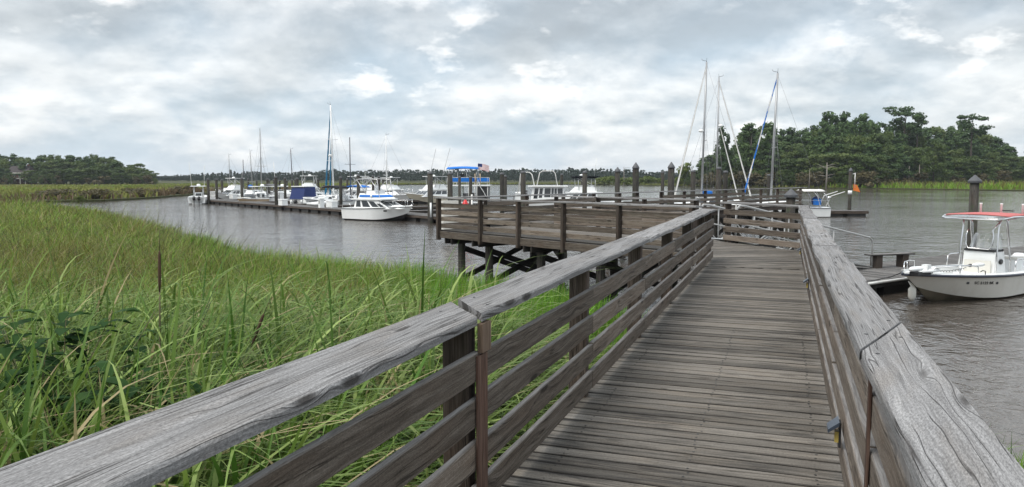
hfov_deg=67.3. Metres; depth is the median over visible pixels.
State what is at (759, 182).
bush
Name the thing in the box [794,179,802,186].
bush
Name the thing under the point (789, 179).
bush
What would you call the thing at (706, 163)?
broadleaf tree
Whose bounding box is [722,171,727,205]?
mooring pile
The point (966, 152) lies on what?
broadleaf tree
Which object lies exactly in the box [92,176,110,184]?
bush
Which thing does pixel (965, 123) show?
pine tree
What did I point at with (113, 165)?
pine tree
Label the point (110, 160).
broadleaf tree
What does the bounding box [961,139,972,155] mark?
pine tree
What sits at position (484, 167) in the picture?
flag
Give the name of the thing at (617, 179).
mooring pile
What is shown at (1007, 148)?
pine tree
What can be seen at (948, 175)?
bush
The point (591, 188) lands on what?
motorboat
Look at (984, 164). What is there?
broadleaf tree
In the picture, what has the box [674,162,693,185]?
shrub tree
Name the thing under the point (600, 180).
bush
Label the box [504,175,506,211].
mooring pile
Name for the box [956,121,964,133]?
pine tree
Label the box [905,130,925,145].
broadleaf tree
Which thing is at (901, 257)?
bench
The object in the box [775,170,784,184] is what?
bush
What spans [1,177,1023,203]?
ground
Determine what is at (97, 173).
broadleaf tree
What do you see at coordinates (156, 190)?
bush
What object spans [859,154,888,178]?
broadleaf tree
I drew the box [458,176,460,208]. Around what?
mooring pile
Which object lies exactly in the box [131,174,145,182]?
broadleaf tree
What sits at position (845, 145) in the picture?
broadleaf tree
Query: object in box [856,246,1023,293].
floating dock
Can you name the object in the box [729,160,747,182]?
broadleaf tree
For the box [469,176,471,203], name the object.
mooring pile
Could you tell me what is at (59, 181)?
bush
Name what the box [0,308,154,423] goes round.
leafy weed
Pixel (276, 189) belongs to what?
mooring pile
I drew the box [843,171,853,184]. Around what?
bush
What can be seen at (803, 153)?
broadleaf tree
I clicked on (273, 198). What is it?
motorboat
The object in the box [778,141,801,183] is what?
broadleaf tree
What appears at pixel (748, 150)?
pine tree
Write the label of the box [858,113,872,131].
pine tree
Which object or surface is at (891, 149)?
broadleaf tree
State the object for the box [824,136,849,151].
broadleaf tree
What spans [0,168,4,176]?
pine tree
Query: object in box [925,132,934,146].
pine tree
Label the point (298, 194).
motorboat
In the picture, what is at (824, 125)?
pine tree
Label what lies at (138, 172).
broadleaf tree
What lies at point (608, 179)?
bush
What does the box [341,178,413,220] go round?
motorboat
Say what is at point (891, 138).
broadleaf tree
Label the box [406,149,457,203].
motorboat
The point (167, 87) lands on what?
sky
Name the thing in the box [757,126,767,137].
broadleaf tree
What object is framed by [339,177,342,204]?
mooring pile
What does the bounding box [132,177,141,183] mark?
bush
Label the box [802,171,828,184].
bush
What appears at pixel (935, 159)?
broadleaf tree
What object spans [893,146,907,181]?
pine tree
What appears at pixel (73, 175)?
broadleaf tree
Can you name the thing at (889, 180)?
bush
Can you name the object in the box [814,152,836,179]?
pine tree
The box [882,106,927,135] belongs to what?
pine tree
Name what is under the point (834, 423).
solar light
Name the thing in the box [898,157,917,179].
pine tree
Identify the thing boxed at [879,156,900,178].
pine tree
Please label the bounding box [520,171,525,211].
mooring pile
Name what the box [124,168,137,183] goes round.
broadleaf tree
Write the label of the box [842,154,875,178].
broadleaf tree
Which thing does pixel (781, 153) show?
broadleaf tree
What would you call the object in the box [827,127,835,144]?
pine tree
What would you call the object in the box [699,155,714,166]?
pine tree
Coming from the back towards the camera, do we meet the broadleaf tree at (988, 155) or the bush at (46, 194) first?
the broadleaf tree at (988, 155)
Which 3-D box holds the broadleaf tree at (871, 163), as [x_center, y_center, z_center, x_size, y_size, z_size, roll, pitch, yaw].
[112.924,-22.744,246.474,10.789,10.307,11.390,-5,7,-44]
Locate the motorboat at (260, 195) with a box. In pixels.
[249,184,274,200]
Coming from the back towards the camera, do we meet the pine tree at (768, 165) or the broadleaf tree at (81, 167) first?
the broadleaf tree at (81, 167)
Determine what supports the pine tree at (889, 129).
on the ground at (245, 182)
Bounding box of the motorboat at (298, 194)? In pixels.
[289,186,328,203]
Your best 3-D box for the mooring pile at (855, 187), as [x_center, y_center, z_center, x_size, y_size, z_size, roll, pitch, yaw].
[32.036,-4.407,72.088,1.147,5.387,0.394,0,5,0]
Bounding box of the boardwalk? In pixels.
[0,202,1023,486]
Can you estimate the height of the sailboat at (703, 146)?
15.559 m
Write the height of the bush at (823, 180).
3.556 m
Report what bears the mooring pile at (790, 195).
in the water
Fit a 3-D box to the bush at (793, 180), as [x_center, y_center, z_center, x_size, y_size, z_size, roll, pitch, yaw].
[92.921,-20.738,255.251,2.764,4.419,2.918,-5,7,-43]
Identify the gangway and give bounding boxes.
[699,203,873,267]
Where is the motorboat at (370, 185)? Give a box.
[362,171,387,193]
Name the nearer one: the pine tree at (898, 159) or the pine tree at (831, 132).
the pine tree at (898, 159)
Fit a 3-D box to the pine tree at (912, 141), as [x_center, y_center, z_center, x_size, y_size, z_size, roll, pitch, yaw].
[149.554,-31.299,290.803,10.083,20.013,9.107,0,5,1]
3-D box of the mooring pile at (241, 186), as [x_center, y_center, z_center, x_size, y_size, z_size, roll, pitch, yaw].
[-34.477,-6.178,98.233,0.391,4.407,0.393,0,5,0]
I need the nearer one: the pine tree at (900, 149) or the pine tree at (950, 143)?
the pine tree at (900, 149)
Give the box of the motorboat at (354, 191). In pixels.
[328,161,371,195]
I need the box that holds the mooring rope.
[867,272,900,281]
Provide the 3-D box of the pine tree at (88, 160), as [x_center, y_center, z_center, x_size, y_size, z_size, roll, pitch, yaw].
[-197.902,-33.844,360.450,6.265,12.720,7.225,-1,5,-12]
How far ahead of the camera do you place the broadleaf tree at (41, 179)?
334.60 m
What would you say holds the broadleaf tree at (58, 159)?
on the ground at (245, 182)
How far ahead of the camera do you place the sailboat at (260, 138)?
113.27 m
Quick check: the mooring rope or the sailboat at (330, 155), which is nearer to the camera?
the mooring rope
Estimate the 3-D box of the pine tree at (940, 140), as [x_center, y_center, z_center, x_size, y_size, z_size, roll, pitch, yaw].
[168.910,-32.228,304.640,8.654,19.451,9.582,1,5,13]
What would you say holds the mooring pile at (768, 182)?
in the water
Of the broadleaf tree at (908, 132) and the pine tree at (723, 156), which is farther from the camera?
the broadleaf tree at (908, 132)
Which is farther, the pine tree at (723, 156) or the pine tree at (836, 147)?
the pine tree at (723, 156)
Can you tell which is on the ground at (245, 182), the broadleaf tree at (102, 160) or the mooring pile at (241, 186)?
the broadleaf tree at (102, 160)
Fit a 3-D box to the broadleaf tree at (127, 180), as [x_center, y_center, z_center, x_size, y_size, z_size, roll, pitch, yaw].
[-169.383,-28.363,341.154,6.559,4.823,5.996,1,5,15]
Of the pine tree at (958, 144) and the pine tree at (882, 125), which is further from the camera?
the pine tree at (958, 144)
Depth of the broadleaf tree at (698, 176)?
288.01 m
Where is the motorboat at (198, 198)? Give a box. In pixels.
[187,165,206,203]
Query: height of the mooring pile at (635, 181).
5.479 m
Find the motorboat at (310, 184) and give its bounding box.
[302,169,319,191]
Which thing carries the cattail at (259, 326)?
on the ground at (245, 182)
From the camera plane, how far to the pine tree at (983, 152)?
302.81 m
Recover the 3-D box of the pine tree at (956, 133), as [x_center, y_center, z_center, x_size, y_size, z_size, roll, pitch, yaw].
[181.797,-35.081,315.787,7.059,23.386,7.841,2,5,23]
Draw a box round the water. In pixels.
[47,184,1023,468]
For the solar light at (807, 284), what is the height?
0.152 m
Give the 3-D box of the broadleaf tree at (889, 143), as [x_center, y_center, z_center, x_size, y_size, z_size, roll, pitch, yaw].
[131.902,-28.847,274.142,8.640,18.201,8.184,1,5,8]
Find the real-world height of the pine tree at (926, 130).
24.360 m
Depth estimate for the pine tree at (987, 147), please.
308.44 m
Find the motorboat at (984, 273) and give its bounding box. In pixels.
[901,203,1023,300]
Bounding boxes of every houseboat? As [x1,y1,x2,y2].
[446,166,491,204]
[513,170,567,205]
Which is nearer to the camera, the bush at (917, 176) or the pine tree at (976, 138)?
the bush at (917, 176)
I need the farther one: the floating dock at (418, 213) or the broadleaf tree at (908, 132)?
the broadleaf tree at (908, 132)
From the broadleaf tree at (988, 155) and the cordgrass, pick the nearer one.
the cordgrass
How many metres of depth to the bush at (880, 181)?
245.59 m
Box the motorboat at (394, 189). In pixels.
[381,173,413,194]
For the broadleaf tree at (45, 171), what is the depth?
339.90 m
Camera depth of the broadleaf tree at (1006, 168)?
295.92 m
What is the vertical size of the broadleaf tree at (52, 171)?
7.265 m
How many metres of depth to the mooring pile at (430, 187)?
60.12 m
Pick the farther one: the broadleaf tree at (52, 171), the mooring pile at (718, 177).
the broadleaf tree at (52, 171)
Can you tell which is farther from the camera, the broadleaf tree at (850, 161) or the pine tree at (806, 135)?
the pine tree at (806, 135)
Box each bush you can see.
[3,175,17,183]
[34,190,49,198]
[46,173,54,182]
[47,191,67,199]
[53,175,63,184]
[73,195,86,202]
[74,191,101,198]
[84,178,90,183]
[90,188,109,194]
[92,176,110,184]
[111,173,118,184]
[118,173,127,182]
[124,190,144,196]
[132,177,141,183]
[142,175,154,183]
[144,189,163,195]
[169,186,183,193]
[595,177,605,184]
[600,176,612,183]
[620,177,630,184]
[642,175,657,183]
[684,177,690,186]
[703,172,715,186]
[703,179,710,185]
[728,170,753,187]
[739,172,761,186]
[754,176,773,186]
[764,172,780,185]
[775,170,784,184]
[782,169,791,185]
[789,175,796,185]
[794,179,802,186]
[795,171,820,186]
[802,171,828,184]
[816,178,833,186]
[835,171,846,185]
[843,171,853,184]
[846,176,868,186]
[852,171,879,186]
[857,170,878,187]
[876,173,885,186]
[881,173,898,184]
[885,169,896,180]
[907,172,928,182]
[940,172,952,183]
[948,174,958,183]
[955,177,965,181]
[964,169,973,183]
[978,173,994,183]
[986,172,997,182]
[994,170,1012,181]
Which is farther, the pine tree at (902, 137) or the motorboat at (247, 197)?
the pine tree at (902, 137)
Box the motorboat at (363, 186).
[347,185,370,203]
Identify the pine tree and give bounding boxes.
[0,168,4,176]
[0,169,14,180]
[7,156,18,164]
[15,161,29,177]
[34,157,46,170]
[65,155,77,183]
[84,158,90,174]
[88,160,95,183]
[108,162,124,183]
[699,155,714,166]
[700,165,709,179]
[714,125,730,174]
[722,133,733,171]
[731,122,763,175]
[753,130,760,138]
[757,121,781,164]
[761,156,779,177]
[774,159,788,186]
[776,129,785,139]
[779,144,786,185]
[783,135,791,180]
[785,127,796,139]
[787,160,806,184]
[790,137,805,156]
[793,130,803,142]
[797,131,812,159]
[801,127,809,141]
[804,136,817,151]
[810,125,819,131]
[811,144,823,166]
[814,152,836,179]
[817,121,829,144]
[817,134,831,150]
[818,111,836,134]
[818,139,835,176]
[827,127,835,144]
[829,115,839,134]
[832,143,844,172]
[835,122,846,133]
[836,126,846,136]
[839,111,850,124]
[846,121,854,139]
[852,117,860,136]
[855,121,869,142]
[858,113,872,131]
[861,142,876,169]
[865,121,874,135]
[868,123,881,142]
[873,143,887,158]
[875,121,885,130]
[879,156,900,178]
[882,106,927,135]
[884,127,893,135]
[890,138,901,151]
[890,153,909,177]
[892,125,899,137]
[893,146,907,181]
[894,130,903,142]
[898,133,908,156]
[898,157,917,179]
[904,112,928,146]
[908,134,918,147]
[923,127,931,134]
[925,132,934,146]
[928,138,934,151]
[935,133,942,138]
[935,138,944,143]
[943,127,954,145]
[944,156,958,178]
[945,140,954,154]
[952,130,960,148]
[952,135,963,155]
[956,113,994,165]
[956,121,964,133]
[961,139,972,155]
[966,127,983,149]
[970,139,977,150]
[972,145,983,164]
[979,150,990,159]
[983,145,993,160]
[990,137,1000,152]
[991,148,1007,161]
[999,138,1002,148]
[1000,145,1019,160]
[1011,147,1016,162]
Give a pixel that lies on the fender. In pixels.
(912, 292)
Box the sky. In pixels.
[0,0,1023,175]
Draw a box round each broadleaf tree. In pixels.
[0,157,10,168]
[0,161,13,183]
[7,174,13,183]
[15,159,32,165]
[19,170,34,183]
[25,170,40,182]
[31,161,46,173]
[32,173,37,182]
[38,169,56,181]
[38,175,43,184]
[39,160,58,172]
[42,157,49,168]
[47,154,60,158]
[48,169,64,175]
[49,158,64,164]
[54,168,71,183]
[55,162,70,173]
[63,161,83,183]
[64,169,83,183]
[72,170,92,183]
[77,163,90,173]
[82,167,103,182]
[85,153,97,167]
[89,157,101,164]
[90,164,106,177]
[94,158,108,183]
[100,163,110,169]
[104,170,119,183]
[105,158,118,183]
[123,174,133,182]
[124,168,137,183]
[130,163,146,171]
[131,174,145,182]
[134,169,146,183]
[146,171,158,178]
[696,174,705,179]
[697,162,715,173]
[725,168,739,185]
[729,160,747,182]
[733,132,752,155]
[743,159,764,175]
[751,159,770,186]
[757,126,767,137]
[774,151,785,185]
[776,158,799,183]
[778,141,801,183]
[781,150,798,183]
[786,150,813,184]
[788,143,812,184]
[794,158,821,182]
[798,147,818,166]
[806,154,834,176]
[808,129,823,144]
[822,153,857,182]
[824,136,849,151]
[833,153,869,183]
[838,144,852,186]
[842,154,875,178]
[842,157,882,177]
[844,133,862,153]
[844,145,868,164]
[850,137,871,153]
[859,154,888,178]
[860,133,889,155]
[877,130,896,152]
[881,140,894,156]
[881,143,897,173]
[900,145,924,180]
[904,147,928,170]
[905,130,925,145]
[906,156,926,181]
[915,163,939,180]
[916,136,931,149]
[918,140,949,182]
[930,126,945,138]
[947,148,970,173]
[948,158,970,178]
[952,158,981,181]
[962,148,973,158]
[963,155,993,177]
[974,160,1000,179]
[975,134,994,150]
[981,151,1011,170]
[989,162,1007,177]
[990,156,1022,176]
[992,162,1014,178]
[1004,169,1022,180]
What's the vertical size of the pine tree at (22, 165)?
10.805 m
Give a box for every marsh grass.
[0,183,439,205]
[0,197,508,343]
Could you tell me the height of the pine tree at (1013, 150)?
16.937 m
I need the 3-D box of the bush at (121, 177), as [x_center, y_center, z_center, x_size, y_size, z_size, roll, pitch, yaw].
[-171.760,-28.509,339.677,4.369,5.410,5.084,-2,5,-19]
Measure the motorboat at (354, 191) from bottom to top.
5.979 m
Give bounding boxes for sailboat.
[210,153,245,195]
[243,150,273,194]
[252,129,271,194]
[271,148,305,194]
[317,104,356,198]
[365,134,408,199]
[655,60,746,206]
[678,76,756,202]
[720,71,844,216]
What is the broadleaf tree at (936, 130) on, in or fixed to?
on the ground at (245, 182)
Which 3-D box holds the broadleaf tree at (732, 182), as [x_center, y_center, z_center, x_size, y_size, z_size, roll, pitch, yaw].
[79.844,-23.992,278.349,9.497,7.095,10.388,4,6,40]
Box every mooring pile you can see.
[206,178,209,203]
[215,179,217,198]
[240,178,243,196]
[274,176,277,208]
[283,177,286,198]
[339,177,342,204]
[356,175,359,197]
[427,172,432,222]
[447,172,452,200]
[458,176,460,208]
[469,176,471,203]
[500,173,503,212]
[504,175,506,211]
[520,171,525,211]
[560,174,562,184]
[582,171,586,207]
[615,167,620,201]
[632,162,638,210]
[661,171,664,204]
[667,162,674,231]
[690,170,695,202]
[715,167,720,223]
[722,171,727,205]
[766,174,770,198]
[784,189,797,249]
[847,168,859,209]
[966,175,981,247]
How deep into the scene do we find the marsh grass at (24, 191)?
157.85 m
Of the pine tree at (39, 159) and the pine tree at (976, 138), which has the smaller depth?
the pine tree at (976, 138)
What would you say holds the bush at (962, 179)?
on the ground at (245, 182)
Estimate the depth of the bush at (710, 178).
276.11 m
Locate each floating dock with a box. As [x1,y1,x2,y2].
[210,199,638,229]
[338,194,799,218]
[830,210,868,216]
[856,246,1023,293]
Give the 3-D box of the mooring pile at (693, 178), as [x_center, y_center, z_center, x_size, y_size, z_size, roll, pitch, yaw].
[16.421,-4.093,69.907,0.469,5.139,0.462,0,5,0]
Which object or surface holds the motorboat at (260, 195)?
on the water
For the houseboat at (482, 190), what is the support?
on the water
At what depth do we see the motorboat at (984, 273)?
22.83 m
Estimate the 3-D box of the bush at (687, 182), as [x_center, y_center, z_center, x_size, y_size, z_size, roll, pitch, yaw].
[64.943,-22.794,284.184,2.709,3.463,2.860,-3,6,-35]
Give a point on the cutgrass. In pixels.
(211, 363)
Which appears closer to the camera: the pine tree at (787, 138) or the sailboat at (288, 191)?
the sailboat at (288, 191)
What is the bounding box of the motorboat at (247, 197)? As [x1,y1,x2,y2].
[237,195,268,200]
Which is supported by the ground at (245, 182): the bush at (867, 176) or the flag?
the bush at (867, 176)
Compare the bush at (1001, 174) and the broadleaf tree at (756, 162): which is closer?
the broadleaf tree at (756, 162)
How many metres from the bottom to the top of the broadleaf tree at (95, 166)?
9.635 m
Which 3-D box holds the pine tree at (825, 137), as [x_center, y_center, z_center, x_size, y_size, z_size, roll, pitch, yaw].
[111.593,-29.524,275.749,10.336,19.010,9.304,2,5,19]
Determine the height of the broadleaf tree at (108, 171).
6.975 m
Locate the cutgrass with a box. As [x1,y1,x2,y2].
[0,220,626,486]
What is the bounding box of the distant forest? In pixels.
[156,167,683,180]
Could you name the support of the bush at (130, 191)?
on the ground at (245, 182)
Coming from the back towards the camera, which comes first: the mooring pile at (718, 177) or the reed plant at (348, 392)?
the mooring pile at (718, 177)
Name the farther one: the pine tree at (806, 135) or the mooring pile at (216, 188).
the pine tree at (806, 135)
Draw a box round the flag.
[478,164,488,171]
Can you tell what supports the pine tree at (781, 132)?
on the ground at (245, 182)
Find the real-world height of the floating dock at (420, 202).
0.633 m
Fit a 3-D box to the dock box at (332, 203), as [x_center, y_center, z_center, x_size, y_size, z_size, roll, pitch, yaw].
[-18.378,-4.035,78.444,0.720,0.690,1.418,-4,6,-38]
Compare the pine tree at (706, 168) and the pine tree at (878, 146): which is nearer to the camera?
the pine tree at (878, 146)
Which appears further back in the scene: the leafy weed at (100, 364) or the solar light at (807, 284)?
the solar light at (807, 284)
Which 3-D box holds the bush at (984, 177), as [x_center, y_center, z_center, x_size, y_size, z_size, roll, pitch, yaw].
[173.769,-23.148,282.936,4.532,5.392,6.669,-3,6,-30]
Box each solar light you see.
[803,278,808,289]
[827,416,841,447]
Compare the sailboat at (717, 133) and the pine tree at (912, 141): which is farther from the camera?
the pine tree at (912, 141)
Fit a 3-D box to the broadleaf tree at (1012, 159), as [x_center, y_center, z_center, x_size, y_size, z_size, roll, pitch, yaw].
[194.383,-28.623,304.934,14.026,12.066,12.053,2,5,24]
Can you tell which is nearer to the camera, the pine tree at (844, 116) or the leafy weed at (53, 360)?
the leafy weed at (53, 360)
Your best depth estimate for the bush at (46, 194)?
117.56 m
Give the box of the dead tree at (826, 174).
[817,164,836,188]
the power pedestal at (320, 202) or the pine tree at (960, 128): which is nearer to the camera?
the power pedestal at (320, 202)
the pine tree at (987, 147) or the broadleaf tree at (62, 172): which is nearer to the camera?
the pine tree at (987, 147)
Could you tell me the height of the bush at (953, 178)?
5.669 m
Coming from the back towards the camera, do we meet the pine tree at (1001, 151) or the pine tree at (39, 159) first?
the pine tree at (39, 159)
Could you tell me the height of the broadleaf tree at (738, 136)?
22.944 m
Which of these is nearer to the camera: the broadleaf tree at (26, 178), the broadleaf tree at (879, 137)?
the broadleaf tree at (879, 137)
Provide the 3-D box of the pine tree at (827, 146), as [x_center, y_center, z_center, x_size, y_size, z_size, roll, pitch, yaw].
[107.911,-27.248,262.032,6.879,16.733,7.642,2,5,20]
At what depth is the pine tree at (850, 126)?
273.86 m
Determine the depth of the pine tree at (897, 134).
289.21 m
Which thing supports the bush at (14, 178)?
on the ground at (245, 182)
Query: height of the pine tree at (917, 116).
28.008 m
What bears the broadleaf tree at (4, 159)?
on the ground at (245, 182)
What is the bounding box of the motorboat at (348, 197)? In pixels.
[321,185,356,204]
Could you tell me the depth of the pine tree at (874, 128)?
275.22 m
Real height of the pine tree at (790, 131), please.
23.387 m
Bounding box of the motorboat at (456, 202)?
[441,194,472,229]
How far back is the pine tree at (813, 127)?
291.82 m
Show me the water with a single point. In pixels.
(973, 350)
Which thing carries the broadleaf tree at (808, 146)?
on the ground at (245, 182)
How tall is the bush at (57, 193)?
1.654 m
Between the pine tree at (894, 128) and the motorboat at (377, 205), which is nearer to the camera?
the motorboat at (377, 205)
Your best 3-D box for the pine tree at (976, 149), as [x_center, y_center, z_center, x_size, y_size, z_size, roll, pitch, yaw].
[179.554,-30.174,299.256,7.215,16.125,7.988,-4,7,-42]
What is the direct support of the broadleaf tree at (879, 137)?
on the ground at (245, 182)
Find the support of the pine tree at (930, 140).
on the ground at (245, 182)
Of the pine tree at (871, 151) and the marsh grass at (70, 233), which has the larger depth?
the pine tree at (871, 151)
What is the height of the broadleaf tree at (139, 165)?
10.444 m
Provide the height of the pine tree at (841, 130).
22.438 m
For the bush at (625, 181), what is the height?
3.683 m
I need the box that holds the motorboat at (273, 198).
[269,162,289,200]
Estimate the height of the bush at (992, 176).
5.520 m
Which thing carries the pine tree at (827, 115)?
on the ground at (245, 182)
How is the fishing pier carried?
on the water
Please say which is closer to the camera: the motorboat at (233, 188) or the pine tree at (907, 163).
the motorboat at (233, 188)
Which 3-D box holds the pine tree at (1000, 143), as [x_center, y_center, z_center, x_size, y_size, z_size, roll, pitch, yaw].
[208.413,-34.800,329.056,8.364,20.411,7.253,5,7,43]
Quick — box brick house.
[4,164,36,183]
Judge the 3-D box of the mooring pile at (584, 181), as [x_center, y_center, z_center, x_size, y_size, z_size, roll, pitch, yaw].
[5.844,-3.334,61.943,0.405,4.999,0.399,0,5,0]
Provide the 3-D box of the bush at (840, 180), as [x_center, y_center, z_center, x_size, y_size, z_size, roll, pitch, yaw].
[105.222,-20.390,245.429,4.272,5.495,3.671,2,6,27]
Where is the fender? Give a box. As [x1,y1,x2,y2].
[908,281,915,300]
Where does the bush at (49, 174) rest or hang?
on the ground at (245, 182)
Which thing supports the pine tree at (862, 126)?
on the ground at (245, 182)
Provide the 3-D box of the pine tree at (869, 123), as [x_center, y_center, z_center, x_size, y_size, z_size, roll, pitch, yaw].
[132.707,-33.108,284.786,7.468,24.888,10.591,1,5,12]
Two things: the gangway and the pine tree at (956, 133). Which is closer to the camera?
the gangway
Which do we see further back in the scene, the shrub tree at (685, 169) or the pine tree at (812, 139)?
the shrub tree at (685, 169)
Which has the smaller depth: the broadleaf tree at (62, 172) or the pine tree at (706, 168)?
the pine tree at (706, 168)
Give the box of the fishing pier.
[434,187,806,308]
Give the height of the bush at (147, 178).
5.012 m
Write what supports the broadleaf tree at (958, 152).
on the ground at (245, 182)
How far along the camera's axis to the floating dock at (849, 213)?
70.53 m
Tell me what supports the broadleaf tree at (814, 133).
on the ground at (245, 182)
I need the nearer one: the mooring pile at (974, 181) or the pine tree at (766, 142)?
the mooring pile at (974, 181)
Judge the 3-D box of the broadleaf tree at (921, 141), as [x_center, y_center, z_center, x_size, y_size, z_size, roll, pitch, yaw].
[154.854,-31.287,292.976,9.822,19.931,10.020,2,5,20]
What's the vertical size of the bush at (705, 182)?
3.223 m
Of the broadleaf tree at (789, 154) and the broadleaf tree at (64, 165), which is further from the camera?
the broadleaf tree at (64, 165)
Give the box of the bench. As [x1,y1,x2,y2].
[864,252,914,267]
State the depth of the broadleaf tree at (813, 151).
266.17 m
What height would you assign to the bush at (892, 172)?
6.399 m
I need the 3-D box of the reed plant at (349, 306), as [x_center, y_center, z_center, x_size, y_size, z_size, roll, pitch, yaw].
[-2.161,1.223,7.720,2.339,2.981,0.560,1,5,11]
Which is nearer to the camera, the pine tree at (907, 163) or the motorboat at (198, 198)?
the motorboat at (198, 198)
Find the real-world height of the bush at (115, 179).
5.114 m
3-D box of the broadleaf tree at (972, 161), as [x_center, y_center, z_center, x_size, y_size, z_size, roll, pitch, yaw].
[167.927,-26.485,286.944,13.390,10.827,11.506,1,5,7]
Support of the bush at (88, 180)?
on the ground at (245, 182)
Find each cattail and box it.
[158,229,208,354]
[241,298,270,377]
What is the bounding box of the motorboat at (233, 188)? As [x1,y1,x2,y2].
[214,166,246,198]
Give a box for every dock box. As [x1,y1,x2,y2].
[229,194,236,198]
[278,199,287,205]
[326,200,337,207]
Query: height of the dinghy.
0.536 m
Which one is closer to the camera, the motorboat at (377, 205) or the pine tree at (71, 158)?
the motorboat at (377, 205)
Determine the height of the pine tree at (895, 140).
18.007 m
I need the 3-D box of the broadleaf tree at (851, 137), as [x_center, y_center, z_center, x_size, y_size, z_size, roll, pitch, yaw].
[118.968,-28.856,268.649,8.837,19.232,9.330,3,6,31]
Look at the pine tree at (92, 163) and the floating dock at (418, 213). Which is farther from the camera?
the pine tree at (92, 163)
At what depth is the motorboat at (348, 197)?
90.24 m
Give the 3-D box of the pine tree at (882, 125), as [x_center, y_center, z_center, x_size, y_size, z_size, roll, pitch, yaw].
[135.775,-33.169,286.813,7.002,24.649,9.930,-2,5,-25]
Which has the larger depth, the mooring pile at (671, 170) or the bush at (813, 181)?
the bush at (813, 181)
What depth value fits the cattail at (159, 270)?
7.25 m
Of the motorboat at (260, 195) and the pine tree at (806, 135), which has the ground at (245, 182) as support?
the pine tree at (806, 135)
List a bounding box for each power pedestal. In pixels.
[278,191,283,198]
[318,197,323,207]
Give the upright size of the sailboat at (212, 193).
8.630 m
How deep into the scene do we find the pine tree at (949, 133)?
311.18 m
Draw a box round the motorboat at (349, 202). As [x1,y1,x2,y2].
[304,186,352,204]
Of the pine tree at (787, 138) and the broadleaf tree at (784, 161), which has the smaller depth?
the broadleaf tree at (784, 161)
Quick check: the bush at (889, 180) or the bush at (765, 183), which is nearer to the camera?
the bush at (889, 180)
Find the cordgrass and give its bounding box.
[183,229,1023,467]
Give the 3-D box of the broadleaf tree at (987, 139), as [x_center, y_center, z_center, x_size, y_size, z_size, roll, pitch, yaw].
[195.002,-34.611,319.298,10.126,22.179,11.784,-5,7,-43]
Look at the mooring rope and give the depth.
23.20 m
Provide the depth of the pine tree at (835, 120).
286.78 m
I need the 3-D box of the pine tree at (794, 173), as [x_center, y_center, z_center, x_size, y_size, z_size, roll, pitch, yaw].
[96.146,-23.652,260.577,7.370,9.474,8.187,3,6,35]
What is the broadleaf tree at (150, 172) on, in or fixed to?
on the ground at (245, 182)
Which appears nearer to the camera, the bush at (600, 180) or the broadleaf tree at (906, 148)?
the broadleaf tree at (906, 148)
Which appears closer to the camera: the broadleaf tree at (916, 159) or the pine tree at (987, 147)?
the broadleaf tree at (916, 159)
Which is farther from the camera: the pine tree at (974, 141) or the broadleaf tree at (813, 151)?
the pine tree at (974, 141)
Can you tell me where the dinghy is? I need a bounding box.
[306,201,325,205]
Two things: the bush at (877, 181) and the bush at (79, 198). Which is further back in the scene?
the bush at (877, 181)
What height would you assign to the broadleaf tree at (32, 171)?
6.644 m
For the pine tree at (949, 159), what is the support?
on the ground at (245, 182)
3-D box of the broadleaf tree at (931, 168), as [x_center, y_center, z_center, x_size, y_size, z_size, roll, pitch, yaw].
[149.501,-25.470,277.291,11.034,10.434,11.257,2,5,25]
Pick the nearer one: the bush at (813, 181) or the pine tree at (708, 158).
the bush at (813, 181)
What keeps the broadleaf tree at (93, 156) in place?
on the ground at (245, 182)
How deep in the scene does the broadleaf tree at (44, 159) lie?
363.96 m
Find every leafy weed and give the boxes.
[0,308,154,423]
[0,309,202,433]
[13,307,140,424]
[44,367,159,434]
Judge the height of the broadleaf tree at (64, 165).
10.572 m
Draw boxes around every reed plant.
[233,350,404,424]
[320,232,384,395]
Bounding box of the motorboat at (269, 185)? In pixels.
[259,184,279,195]
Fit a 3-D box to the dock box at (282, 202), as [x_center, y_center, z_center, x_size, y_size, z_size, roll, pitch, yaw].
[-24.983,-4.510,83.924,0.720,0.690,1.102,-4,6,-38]
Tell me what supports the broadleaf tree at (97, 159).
on the ground at (245, 182)
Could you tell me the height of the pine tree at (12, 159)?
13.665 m
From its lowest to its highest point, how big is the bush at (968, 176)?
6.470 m
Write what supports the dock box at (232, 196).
on the floating dock at (418, 213)
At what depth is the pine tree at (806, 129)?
293.57 m
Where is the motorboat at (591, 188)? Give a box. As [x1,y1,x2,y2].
[565,158,622,207]
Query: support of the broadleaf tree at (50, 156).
on the ground at (245, 182)
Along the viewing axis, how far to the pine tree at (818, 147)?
266.44 m
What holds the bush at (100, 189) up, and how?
on the ground at (245, 182)
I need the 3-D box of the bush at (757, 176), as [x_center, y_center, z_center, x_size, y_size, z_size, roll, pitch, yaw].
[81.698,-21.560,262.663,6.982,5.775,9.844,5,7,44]
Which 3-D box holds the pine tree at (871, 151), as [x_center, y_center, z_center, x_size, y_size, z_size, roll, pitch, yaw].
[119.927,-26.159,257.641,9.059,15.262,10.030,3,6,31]
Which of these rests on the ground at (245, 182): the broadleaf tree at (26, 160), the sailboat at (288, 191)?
the broadleaf tree at (26, 160)
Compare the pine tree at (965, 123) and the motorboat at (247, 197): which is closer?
the motorboat at (247, 197)
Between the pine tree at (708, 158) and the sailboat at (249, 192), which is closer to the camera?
the sailboat at (249, 192)
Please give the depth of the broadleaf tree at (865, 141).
265.94 m
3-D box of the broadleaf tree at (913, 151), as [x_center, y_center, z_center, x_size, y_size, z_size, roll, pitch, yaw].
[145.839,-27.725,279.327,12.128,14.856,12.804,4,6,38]

